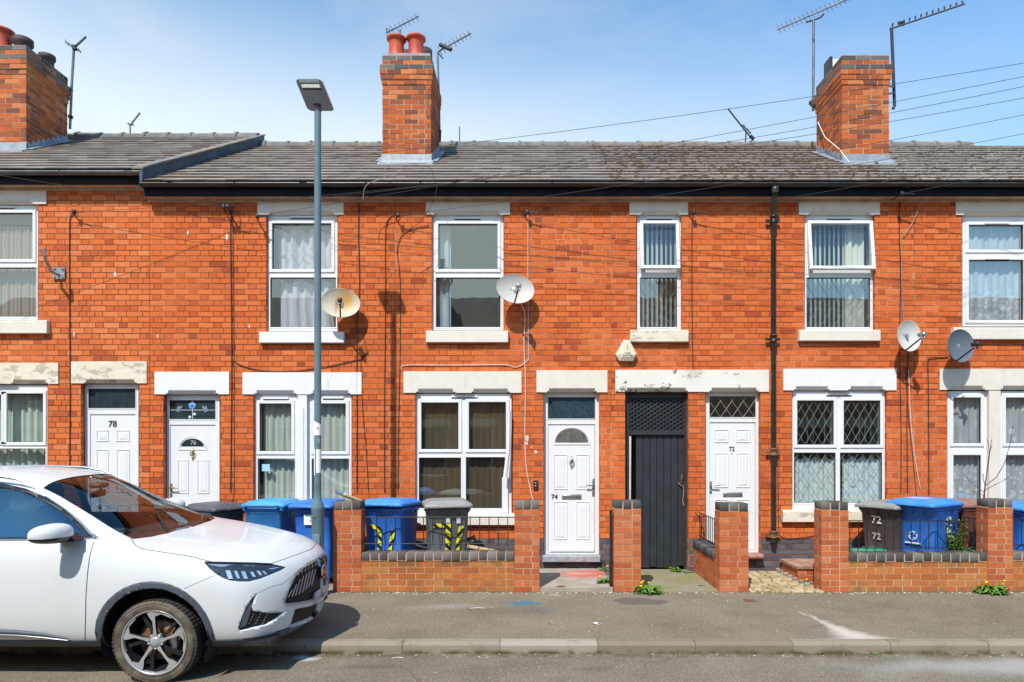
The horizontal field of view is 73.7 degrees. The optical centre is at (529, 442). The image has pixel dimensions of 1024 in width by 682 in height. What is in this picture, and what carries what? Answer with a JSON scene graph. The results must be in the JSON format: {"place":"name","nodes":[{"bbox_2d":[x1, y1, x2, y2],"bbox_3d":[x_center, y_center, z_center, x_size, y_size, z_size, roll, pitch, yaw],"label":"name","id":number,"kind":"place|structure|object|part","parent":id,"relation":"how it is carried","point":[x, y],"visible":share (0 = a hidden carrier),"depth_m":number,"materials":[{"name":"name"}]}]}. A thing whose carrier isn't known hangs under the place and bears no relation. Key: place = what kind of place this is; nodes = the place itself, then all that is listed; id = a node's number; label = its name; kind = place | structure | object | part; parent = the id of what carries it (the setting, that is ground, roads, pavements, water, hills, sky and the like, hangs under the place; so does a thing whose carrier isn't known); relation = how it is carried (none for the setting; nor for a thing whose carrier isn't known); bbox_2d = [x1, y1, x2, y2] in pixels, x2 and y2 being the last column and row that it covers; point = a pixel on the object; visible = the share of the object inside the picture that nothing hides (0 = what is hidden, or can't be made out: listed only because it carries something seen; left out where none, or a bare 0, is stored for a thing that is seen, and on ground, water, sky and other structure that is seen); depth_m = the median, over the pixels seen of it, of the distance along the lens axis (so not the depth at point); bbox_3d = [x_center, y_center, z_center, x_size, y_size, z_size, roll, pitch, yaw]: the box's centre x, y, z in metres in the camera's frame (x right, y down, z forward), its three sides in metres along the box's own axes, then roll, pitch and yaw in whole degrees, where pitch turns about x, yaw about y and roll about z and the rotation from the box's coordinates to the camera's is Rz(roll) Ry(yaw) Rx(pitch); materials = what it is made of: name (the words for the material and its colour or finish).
{"place":"outdoors","nodes":[
{"label":"outdoors","id":0,"kind":"place"},
{"bbox_2d":[0,654,1023,681],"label":"road","id":1,"kind":"structure","parent":0,"point":[533,668],"depth_m":5.91,"materials":[{"name":"grey asphalt"}]},
{"bbox_2d":[0,465,328,681],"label":"parked car","id":2,"kind":"object","parent":1,"relation":"on","point":[143,585],"visible":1,"depth_m":5.64,"materials":[{"name":"white paint"}]},
{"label":"side window","id":3,"kind":"part","parent":2,"relation":"part of","materials":[{"name":"glass"}]},
{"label":"side window","id":4,"kind":"part","parent":2,"relation":"part of","materials":[{"name":"black glass"}]},
{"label":"side window","id":5,"kind":"part","parent":2,"relation":"part of","materials":[{"name":"glass"}]},
{"bbox_2d":[5,592,1023,679],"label":"grit and scraps","id":6,"kind":"object","parent":1,"relation":"on","point":[606,616],"visible":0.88,"depth_m":8.39,"materials":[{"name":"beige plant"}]},
{"bbox_2d":[0,0,1023,145],"label":"sky","id":7,"kind":"structure","parent":0,"point":[525,67],"materials":[{"name":"blue"}]},
{"bbox_2d":[328,566,813,589],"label":"forecourt","id":8,"kind":"structure","parent":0,"point":[330,585],"depth_m":9.63,"materials":[{"name":"concrete"}]},
{"bbox_2d":[0,25,265,491],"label":"terraced house","id":9,"kind":"structure","parent":8,"relation":"on","point":[110,336],"depth_m":9.82,"materials":[{"name":"red brick"}]},
{"bbox_2d":[0,206,38,319],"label":"window","id":10,"kind":"structure","parent":9,"relation":"in","point":[19,225],"depth_m":10.01,"materials":[{"name":"white plastic"}]},
{"bbox_2d":[0,385,47,464],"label":"window","id":11,"kind":"structure","parent":9,"relation":"in","point":[23,418],"depth_m":10.01,"materials":[{"name":"white plastic"}]},
{"bbox_2d":[42,248,64,278],"bbox_3d":[-6.763,-2.512,9.620,0.170,0.340,0.379,0,0,0],"label":"dish bracket","id":12,"kind":"object","parent":9,"relation":"attached to","point":[58,272],"visible":1,"depth_m":9.78,"materials":[{"name":"metal"}]},
{"bbox_2d":[69,214,71,464],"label":"wall cable","id":13,"kind":"object","parent":9,"relation":"attached to","point":[69,342],"depth_m":9.80,"materials":[{"name":"black plastic"}]},
{"bbox_2d":[65,36,86,128],"bbox_3d":[-8.192,-6.497,12.344,0.404,1.650,0.133,0,0,0],"label":"tv aerial","id":14,"kind":"object","parent":9,"relation":"attached to","point":[74,49],"visible":1,"depth_m":12.33,"materials":[{"name":"metal"}]},
{"bbox_2d":[91,415,134,484],"bbox_3d":[-6.059,0.599,9.939,0.649,1.999,0.056,0,0,0],"label":"door","id":15,"kind":"structure","parent":9,"relation":"in","point":[112,436],"depth_m":9.92,"materials":[{"name":"white plastic"}]},
{"bbox_2d":[127,112,140,132],"bbox_3d":[-8.213,-6.452,14.170,0.356,0.733,0.082,0,0,16],"label":"tv aerial","id":16,"kind":"object","parent":9,"relation":"attached to","point":[135,118],"visible":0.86,"depth_m":14.18,"materials":[{"name":"metal"}]},
{"bbox_2d":[71,98,1021,215],"bbox_3d":[3.267,-4.321,8.453,19.826,2.137,0.115,0,0,8],"label":"overhead wire","id":17,"kind":"object","parent":9,"relation":"attached to","point":[74,211],"visible":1,"depth_m":8.86,"materials":[{"name":"black paint"}]},
{"bbox_2d":[155,63,1022,174],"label":"overhead wire","id":18,"kind":"object","parent":9,"relation":"attached to","point":[605,125],"visible":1,"depth_m":8.71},
{"bbox_2d":[186,501,244,520],"bbox_3d":[-4.253,1.341,9.248,0.759,1.040,0.600,0,0,28],"label":"wheelie bin","id":19,"kind":"object","parent":8,"relation":"on","point":[228,510],"visible":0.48,"depth_m":9.05,"materials":[{"name":"grey plastic"}]},
{"bbox_2d":[241,498,301,532],"bbox_3d":[-3.472,1.291,9.223,0.600,1.040,0.759,0,0,4],"label":"wheelie bin","id":20,"kind":"object","parent":8,"relation":"on","point":[278,513],"visible":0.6,"depth_m":8.93,"materials":[{"name":"blue plastic"}]},
{"bbox_2d":[139,140,407,549],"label":"terraced house","id":21,"kind":"structure","parent":8,"relation":"on","point":[270,448],"depth_m":9.82,"materials":[{"name":"red brick"}]},
{"bbox_2d":[0,175,233,212],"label":"overhead wire","id":22,"kind":"object","parent":21,"relation":"attached to","point":[222,206],"visible":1,"depth_m":9.32,"materials":[{"name":"black paint"}]},
{"bbox_2d":[169,425,214,505],"bbox_3d":[-4.902,0.682,9.914,0.659,1.861,0.107,0,0,0],"label":"door","id":23,"kind":"structure","parent":21,"relation":"in","point":[192,446],"depth_m":9.92,"materials":[{"name":"white plastic"}]},
{"bbox_2d":[230,207,231,491],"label":"wall cable","id":24,"kind":"object","parent":21,"relation":"attached to","point":[231,348],"depth_m":9.80,"materials":[{"name":"black plastic"}]},
{"bbox_2d":[229,207,240,500],"bbox_3d":[-4.242,-1.277,9.803,0.170,4.248,0.008,0,0,0],"label":"wall cable","id":25,"kind":"object","parent":21,"relation":"attached to","point":[233,300],"depth_m":9.80,"materials":[{"name":"black plastic"}]},
{"bbox_2d":[255,395,297,499],"bbox_3d":[-3.674,0.148,9.933,0.636,1.671,0.167,0,0,0],"label":"window","id":26,"kind":"structure","parent":21,"relation":"in","point":[280,453],"depth_m":9.97,"materials":[{"name":"white plastic"}]},
{"bbox_2d":[233,352,367,371],"bbox_3d":[-3.300,-1.153,9.802,1.940,0.287,0.012,0,0,0],"label":"wall cable","id":27,"kind":"object","parent":21,"relation":"attached to","point":[299,370],"depth_m":9.80,"materials":[{"name":"black plastic"}]},
{"bbox_2d":[268,215,337,331],"bbox_3d":[-3.294,-2.444,9.962,1.020,1.678,0.223,0,0,0],"label":"window","id":28,"kind":"structure","parent":21,"relation":"in","point":[296,248],"depth_m":9.98,"materials":[{"name":"white plastic"}]},
{"bbox_2d":[308,395,351,499],"bbox_3d":[-2.917,0.148,9.934,0.671,1.671,0.168,0,0,0],"label":"window","id":29,"kind":"structure","parent":21,"relation":"in","point":[336,410],"depth_m":9.98,"materials":[{"name":"white plastic"}]},
{"bbox_2d":[321,288,359,317],"bbox_3d":[-2.613,-1.952,9.559,0.432,0.424,0.464,0,0,37],"label":"satellite dish","id":30,"kind":"object","parent":21,"relation":"attached to","point":[339,302],"visible":0.98,"depth_m":9.60,"materials":[{"name":"white metal"}]},
{"bbox_2d":[356,202,359,371],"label":"wall cable","id":31,"kind":"object","parent":21,"relation":"attached to","point":[359,285],"depth_m":9.80,"materials":[{"name":"black plastic"}]},
{"bbox_2d":[360,334,368,491],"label":"wall cable","id":32,"kind":"object","parent":21,"relation":"attached to","point":[363,417],"depth_m":9.80,"materials":[{"name":"black plastic"}]},
{"bbox_2d":[384,214,393,491],"bbox_3d":[-2.023,-1.281,9.804,0.147,3.998,0.012,0,0,0],"label":"wall cable","id":33,"kind":"object","parent":21,"relation":"attached to","point":[384,357],"depth_m":9.80,"materials":[{"name":"black plastic"}]},
{"bbox_2d":[225,86,1023,212],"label":"overhead wire","id":34,"kind":"object","parent":21,"relation":"attached to","point":[226,206],"visible":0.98,"depth_m":8.86,"materials":[{"name":"black paint"}]},
{"bbox_2d":[255,76,1023,221],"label":"overhead wire","id":35,"kind":"object","parent":21,"relation":"attached to","point":[257,216],"visible":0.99,"depth_m":8.91,"materials":[{"name":"black paint"}]},
{"bbox_2d":[288,498,344,577],"bbox_3d":[-2.809,1.291,9.146,0.600,1.040,0.759,0,0,6],"label":"wheelie bin","id":36,"kind":"object","parent":8,"relation":"on","point":[301,510],"visible":0.38,"depth_m":8.90,"materials":[{"name":"blue plastic"}]},
{"bbox_2d":[364,497,421,550],"bbox_3d":[-1.823,1.276,8.977,0.618,1.091,0.781,0,0,13],"label":"wheelie bin","id":37,"kind":"object","parent":8,"relation":"on","point":[391,507],"visible":0.65,"depth_m":8.73,"materials":[{"name":"blue plastic"}]},
{"bbox_2d":[334,489,420,526],"bbox_3d":[-1.985,0.879,8.995,1.237,0.572,0.055,0,0,-39],"label":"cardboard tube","id":38,"kind":"object","parent":37,"relation":"on","point":[343,494],"visible":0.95,"depth_m":8.70,"materials":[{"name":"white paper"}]},
{"bbox_2d":[422,497,472,550],"bbox_3d":[-1.100,1.286,8.996,0.618,1.072,0.782,0,0,-12],"label":"wheelie bin","id":39,"kind":"object","parent":8,"relation":"on","point":[448,507],"visible":0.66,"depth_m":8.73,"materials":[{"name":"grey plastic"}]},
{"bbox_2d":[376,32,612,571],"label":"terraced house","id":40,"kind":"structure","parent":8,"relation":"on","point":[469,430],"depth_m":9.82,"materials":[{"name":"red brick"}]},
{"bbox_2d":[386,15,418,35],"bbox_3d":[-2.311,-7.029,12.498,0.716,1.412,0.144,0,0,25],"label":"tv aerial","id":41,"kind":"object","parent":40,"relation":"attached to","point":[389,31],"visible":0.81,"depth_m":12.47,"materials":[{"name":"metal"}]},
{"bbox_2d":[397,225,428,470],"bbox_3d":[-1.680,-1.202,9.804,0.460,3.840,0.010,0,0,0],"label":"wall cable","id":42,"kind":"object","parent":40,"relation":"attached to","point":[400,336],"depth_m":9.80,"materials":[{"name":"black plastic"}]},
{"bbox_2d":[407,167,436,230],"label":"wall cable","id":43,"kind":"object","parent":40,"relation":"attached to","point":[432,202],"depth_m":9.46,"materials":[{"name":"black plastic"}]},
{"bbox_2d":[437,31,470,142],"bbox_3d":[-1.365,-6.275,12.020,0.711,1.826,0.152,0,0,29],"label":"tv aerial","id":44,"kind":"object","parent":40,"relation":"attached to","point":[444,46],"visible":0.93,"depth_m":12.15,"materials":[{"name":"metal"}]},
{"bbox_2d":[416,394,511,512],"bbox_3d":[-0.958,0.170,9.838,1.381,1.743,0.296,0,0,0],"label":"window","id":45,"kind":"structure","parent":40,"relation":"in","point":[464,441],"depth_m":9.97,"materials":[{"name":"white plastic"}]},
{"bbox_2d":[401,360,527,369],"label":"wall cable","id":46,"kind":"object","parent":40,"relation":"attached to","point":[480,364],"depth_m":9.80,"materials":[{"name":"plastic"}]},
{"bbox_2d":[432,215,503,330],"bbox_3d":[-0.897,-2.452,9.952,1.027,1.663,0.204,0,0,0],"label":"window","id":47,"kind":"structure","parent":40,"relation":"in","point":[442,273],"depth_m":9.87,"materials":[{"name":"white plastic"}]},
{"bbox_2d":[496,274,533,303],"bbox_3d":[-0.162,-2.150,9.554,0.429,0.424,0.461,0,0,40],"label":"satellite dish","id":48,"kind":"object","parent":40,"relation":"attached to","point":[515,288],"visible":1,"depth_m":9.60,"materials":[{"name":"white metal"}]},
{"bbox_2d":[521,304,532,499],"bbox_3d":[-0.039,-0.571,9.802,0.190,2.841,0.011,0,0,0],"label":"wall cable","id":49,"kind":"object","parent":40,"relation":"attached to","point":[525,403],"depth_m":9.80,"materials":[{"name":"plastic"}]},
{"bbox_2d":[528,322,528,360],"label":"wall cable","id":50,"kind":"object","parent":40,"relation":"attached to","point":[528,341],"depth_m":9.80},
{"bbox_2d":[548,425,594,551],"bbox_3d":[0.603,0.672,9.914,0.670,1.854,0.107,0,0,0],"label":"door","id":51,"kind":"structure","parent":40,"relation":"in","point":[571,448],"depth_m":9.92,"materials":[{"name":"plastic"}]},
{"bbox_2d":[396,115,1021,219],"bbox_3d":[5.623,-4.268,8.494,15.342,2.144,0.133,0,0,9],"label":"overhead wire","id":52,"kind":"object","parent":40,"relation":"attached to","point":[398,215],"visible":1,"depth_m":9.06,"materials":[{"name":"black paint"}]},
{"bbox_2d":[524,134,1020,215],"bbox_3d":[6.544,-4.218,8.505,13.529,1.944,0.112,0,0,11],"label":"overhead wire","id":53,"kind":"object","parent":40,"relation":"attached to","point":[527,212],"visible":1,"depth_m":9.16,"materials":[{"name":"black paint"}]},
{"bbox_2d":[609,499,640,591],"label":"brick gate pillar","id":54,"kind":"structure","parent":8,"relation":"on","point":[624,545],"depth_m":8.48,"materials":[{"name":"orange brick"}]},
{"bbox_2d":[693,502,748,591],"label":"brick side wall","id":55,"kind":"structure","parent":8,"relation":"on","point":[721,563],"depth_m":8.48,"materials":[{"name":"orange brick"}]},
{"bbox_2d":[591,55,924,571],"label":"terraced house","id":56,"kind":"structure","parent":8,"relation":"on","point":[789,378],"depth_m":9.82,"materials":[{"name":"orange brick"}]},
{"bbox_2d":[615,340,636,360],"bbox_3d":[1.378,-1.312,9.765,0.306,0.296,0.099,0,0,0],"label":"alarm box","id":57,"kind":"object","parent":56,"relation":"attached to","point":[626,351],"visible":1,"depth_m":9.72,"materials":[{"name":"beige plastic"}]},
{"bbox_2d":[636,215,680,329],"bbox_3d":[1.866,-2.455,9.906,0.636,1.656,0.287,0,0,0],"label":"window","id":58,"kind":"structure","parent":56,"relation":"in","point":[647,271],"depth_m":9.87,"materials":[{"name":"white plastic"}]},
{"bbox_2d":[691,216,692,362],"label":"wall cable","id":59,"kind":"object","parent":56,"relation":"attached to","point":[692,304],"depth_m":9.80,"materials":[{"name":"brown plastic"}]},
{"bbox_2d":[709,423,754,548],"bbox_3d":[2.940,0.635,9.914,0.657,1.839,0.107,0,0,0],"label":"door","id":60,"kind":"structure","parent":56,"relation":"in","point":[731,445],"depth_m":9.92,"materials":[{"name":"plastic"}]},
{"bbox_2d":[728,108,754,141],"bbox_3d":[4.458,-6.512,14.200,0.701,0.873,0.070,0,0,0],"label":"tv aerial","id":61,"kind":"object","parent":56,"relation":"attached to","point":[746,132],"visible":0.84,"depth_m":14.19,"materials":[{"name":"black paint"}]},
{"bbox_2d":[778,478,813,538],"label":"wall cable","id":62,"kind":"object","parent":56,"relation":"attached to","point":[778,515],"depth_m":9.80,"materials":[{"name":"black plastic"}]},
{"bbox_2d":[777,0,850,110],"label":"tv aerial","id":63,"kind":"object","parent":56,"relation":"attached to","point":[811,104],"visible":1,"depth_m":12.28,"materials":[{"name":"metal"}]},
{"bbox_2d":[792,391,884,508],"bbox_3d":[4.473,0.119,9.965,1.352,1.714,0.229,0,0,0],"label":"window","id":64,"kind":"structure","parent":56,"relation":"in","point":[863,479],"depth_m":9.89,"materials":[{"name":"white plastic"}]},
{"bbox_2d":[804,215,875,329],"bbox_3d":[4.477,-2.452,9.916,0.998,1.663,0.308,0,0,0],"label":"window","id":65,"kind":"structure","parent":56,"relation":"in","point":[854,272],"depth_m":10.00,"materials":[{"name":"white plastic"}]},
{"bbox_2d":[689,154,1023,215],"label":"overhead wire","id":66,"kind":"object","parent":56,"relation":"attached to","point":[694,212],"visible":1,"depth_m":9.32,"materials":[{"name":"black paint"}]},
{"bbox_2d":[818,122,894,180],"bbox_3d":[5.100,-4.680,10.873,0.145,1.902,2.264,0,0,-5],"label":"wall cable","id":67,"kind":"object","parent":56,"relation":"attached to","point":[833,144],"depth_m":11.29,"materials":[{"name":"plastic"}]},
{"bbox_2d":[899,202,901,491],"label":"wall cable","id":68,"kind":"object","parent":56,"relation":"attached to","point":[899,347],"depth_m":9.80,"materials":[{"name":"black plastic"}]},
{"bbox_2d":[907,351,908,491],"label":"wall cable","id":69,"kind":"object","parent":56,"relation":"attached to","point":[907,421],"depth_m":9.80,"materials":[{"name":"black plastic"}]},
{"bbox_2d":[905,367,916,495],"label":"wall cable","id":70,"kind":"object","parent":56,"relation":"attached to","point":[910,435],"depth_m":9.80,"materials":[{"name":"black plastic"}]},
{"bbox_2d":[897,320,926,350],"bbox_3d":[5.365,-1.493,9.560,0.364,0.444,0.482,0,0,32],"label":"satellite dish","id":71,"kind":"object","parent":56,"relation":"attached to","point":[910,334],"visible":1,"depth_m":9.60,"materials":[{"name":"white metal"}]},
{"bbox_2d":[908,370,920,488],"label":"wall cable","id":72,"kind":"object","parent":56,"relation":"attached to","point":[911,430],"depth_m":9.80,"materials":[{"name":"plastic"}]},
{"bbox_2d":[889,0,964,109],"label":"tv aerial","id":73,"kind":"object","parent":56,"relation":"attached to","point":[900,23],"visible":1,"depth_m":11.57,"materials":[{"name":"black paint"}]},
{"bbox_2d":[891,169,1023,199],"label":"overhead wire","id":74,"kind":"object","parent":56,"relation":"attached to","point":[902,193],"visible":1,"depth_m":9.55,"materials":[{"name":"black paint"}]},
{"bbox_2d":[780,559,813,580],"bbox_3d":[3.961,1.763,9.445,0.780,0.200,0.630,0,0,0],"label":"brick hatch","id":75,"kind":"object","parent":8,"relation":"on","point":[802,569],"visible":0.47,"depth_m":9.28,"materials":[{"name":"brick"}]},
{"bbox_2d":[854,499,903,550],"bbox_3d":[4.913,1.331,9.318,0.774,1.061,0.612,0,0,-32],"label":"wheelie bin","id":76,"kind":"object","parent":8,"relation":"on","point":[880,509],"visible":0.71,"depth_m":9.13,"materials":[{"name":"grey plastic"}]},
{"bbox_2d":[886,496,963,550],"bbox_3d":[5.224,1.297,9.018,0.820,1.129,0.648,0,0,-30],"label":"wheelie bin","id":77,"kind":"object","parent":8,"relation":"on","point":[924,508],"visible":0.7,"depth_m":8.79,"materials":[{"name":"blue plastic"}]},
{"bbox_2d":[875,140,1023,500],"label":"terraced house","id":78,"kind":"structure","parent":8,"relation":"on","point":[968,256],"depth_m":9.82,"materials":[{"name":"orange brick"}]},
{"bbox_2d":[901,199,920,316],"bbox_3d":[5.463,-2.730,9.780,0.293,1.949,0.009,0,0,0],"label":"wall cable","id":79,"kind":"object","parent":78,"relation":"attached to","point":[901,260],"depth_m":9.78,"materials":[{"name":"grey plastic"}]},
{"bbox_2d":[927,357,948,494],"bbox_3d":[5.861,-0.236,9.804,0.301,1.981,0.012,0,0,0],"label":"wall cable","id":80,"kind":"object","parent":78,"relation":"attached to","point":[928,418],"depth_m":9.80,"materials":[{"name":"black plastic"}]},
{"bbox_2d":[947,329,980,361],"bbox_3d":[6.069,-1.350,9.534,0.394,0.471,0.526,0,0,34],"label":"satellite dish","id":81,"kind":"object","parent":78,"relation":"attached to","point":[961,343],"visible":1,"depth_m":9.58,"materials":[{"name":"grey metal"}]},
{"bbox_2d":[947,391,985,498],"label":"window","id":82,"kind":"structure","parent":78,"relation":"in","point":[966,410],"depth_m":9.95,"materials":[{"name":"white plastic"}]},
{"bbox_2d":[962,216,1023,326],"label":"window","id":83,"kind":"structure","parent":78,"relation":"in","point":[992,246],"depth_m":9.97,"materials":[{"name":"white plastic"}]},
{"bbox_2d":[1001,391,1023,500],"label":"window","id":84,"kind":"structure","parent":78,"relation":"in","point":[1012,402],"depth_m":9.96,"materials":[{"name":"white plastic"}]},
{"bbox_2d":[951,498,976,546],"bbox_3d":[5.937,1.320,9.319,0.789,1.082,0.624,0,0,-10],"label":"wheelie bin","id":85,"kind":"object","parent":8,"relation":"on","point":[968,509],"visible":0.2,"depth_m":9.04,"materials":[{"name":"brown plastic"}]},
{"bbox_2d":[957,516,975,550],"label":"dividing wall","id":86,"kind":"structure","parent":8,"relation":"on","point":[974,548],"depth_m":8.87,"materials":[{"name":"brown brick"}]},
{"bbox_2d":[1012,501,1023,549],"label":"wheelie bin","id":87,"kind":"object","parent":8,"relation":"on","point":[1018,508],"visible":0.24,"depth_m":8.84,"materials":[{"name":"blue plastic"}]},
{"bbox_2d":[540,568,612,591],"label":"path","id":88,"kind":"structure","parent":0,"point":[577,579],"depth_m":8.95,"materials":[{"name":"pink concrete"}]},
{"bbox_2d":[596,576,608,582],"bbox_3d":[0.971,1.765,8.813,0.265,0.098,0.212,0,0,0],"label":"dandelion","id":89,"kind":"object","parent":88,"relation":"on","point":[605,580],"visible":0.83,"depth_m":8.80,"materials":[{"name":"green plant"}]},
{"bbox_2d":[280,590,1023,638],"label":"pavement","id":90,"kind":"structure","parent":0,"point":[436,615],"depth_m":7.30,"materials":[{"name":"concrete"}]},
{"bbox_2d":[296,79,333,549],"bbox_3d":[-2.592,-1.251,8.248,0.426,6.228,0.160,0,0,0],"label":"street lamp","id":91,"kind":"object","parent":90,"relation":"on","point":[315,96],"visible":0.91,"depth_m":8.21,"materials":[{"name":"grey metal"}]},
{"bbox_2d":[312,516,319,544],"bbox_3d":[-2.566,1.203,8.174,0.090,0.640,0.013,0,0,0],"label":"service door","id":92,"kind":"structure","parent":91,"relation":"in","point":[315,537],"depth_m":8.17,"materials":[{"name":"grey paint"}]},
{"bbox_2d":[333,500,539,591],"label":"brick garden wall","id":93,"kind":"structure","parent":90,"relation":"on","point":[357,567],"depth_m":8.48,"materials":[{"name":"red brick"}]},
{"bbox_2d":[467,544,497,550],"bbox_3d":[-0.539,1.413,8.844,0.562,0.198,0.104,0,0,-18],"label":"cardboard tube","id":94,"kind":"object","parent":93,"relation":"on","point":[471,547],"visible":0.4,"depth_m":8.78,"materials":[{"name":"beige cardboard"}]},
{"bbox_2d":[632,580,663,594],"bbox_3d":[1.455,1.786,8.414,0.394,0.153,0.320,0,0,0],"label":"dandelion","id":95,"kind":"object","parent":90,"relation":"on","point":[645,588],"visible":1,"depth_m":8.39,"materials":[{"name":"green plant"}]},
{"bbox_2d":[743,599,756,601],"bbox_3d":[2.586,1.859,8.022,0.130,0.008,0.120,0,0,0],"label":"stopcock cover","id":96,"kind":"object","parent":90,"relation":"on","point":[749,600],"visible":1,"depth_m":8.00,"materials":[{"name":"metal"}]},
{"bbox_2d":[814,498,1023,591],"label":"brick garden wall","id":97,"kind":"structure","parent":90,"relation":"on","point":[994,558],"depth_m":8.48,"materials":[{"name":"orange brick"}]},
{"bbox_2d":[965,427,1012,498],"bbox_3d":[5.779,0.259,8.601,0.646,0.937,0.052,0,0,0],"label":"bare shrub","id":98,"kind":"object","parent":97,"relation":"on","point":[985,489],"visible":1,"depth_m":8.60,"materials":[{"name":"brown plant"}]},
{"bbox_2d":[972,580,1013,594],"bbox_3d":[5.698,1.778,8.419,0.516,0.170,0.361,0,0,0],"label":"dandelion","id":99,"kind":"object","parent":90,"relation":"on","point":[997,589],"visible":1,"depth_m":8.37,"materials":[{"name":"green plant"}]},
{"bbox_2d":[641,569,718,592],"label":"passage path","id":100,"kind":"structure","parent":0,"point":[670,580],"depth_m":9.07,"materials":[{"name":"concrete"}]},
{"bbox_2d":[668,567,682,571],"bbox_3d":[2.085,1.820,9.767,0.185,0.064,0.223,0,0,-26],"label":"dandelion","id":101,"kind":"object","parent":100,"relation":"on","point":[673,569],"visible":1,"depth_m":9.77,"materials":[{"name":"green plant"}]},
{"bbox_2d":[748,571,825,592],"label":"block path","id":102,"kind":"structure","parent":0,"point":[769,582],"depth_m":8.84,"materials":[{"name":"beige gravel"}]},
{"bbox_2d":[848,548,886,550],"bbox_3d":[4.352,1.395,8.800,0.420,0.085,0.200,0,0,0],"label":"plastic tray","id":103,"kind":"object","parent":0,"point":[866,549],"visible":0.45,"depth_m":8.72,"materials":[{"name":"green plastic"}]},
{"label":"ground","id":104,"kind":"structure","parent":0,"visible":0},
{"bbox_2d":[0,639,1023,653],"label":"kerb","id":105,"kind":"structure","parent":104,"relation":"on","point":[642,646],"depth_m":6.32,"materials":[{"name":"concrete"}]},
{"bbox_3d":[5.439,1.425,8.766,0.679,0.156,0.210,0,0,0],"label":"ground ivy","id":106,"kind":"object","parent":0,"visible":0},
{"bbox_2d":[947,517,967,550],"bbox_3d":[5.464,1.230,8.799,0.288,0.668,0.271,0,0,0],"label":"spurge plant","id":107,"kind":"object","parent":106,"relation":"on","point":[958,542],"visible":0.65,"depth_m":8.77,"materials":[{"name":"green plant"}]}
]}

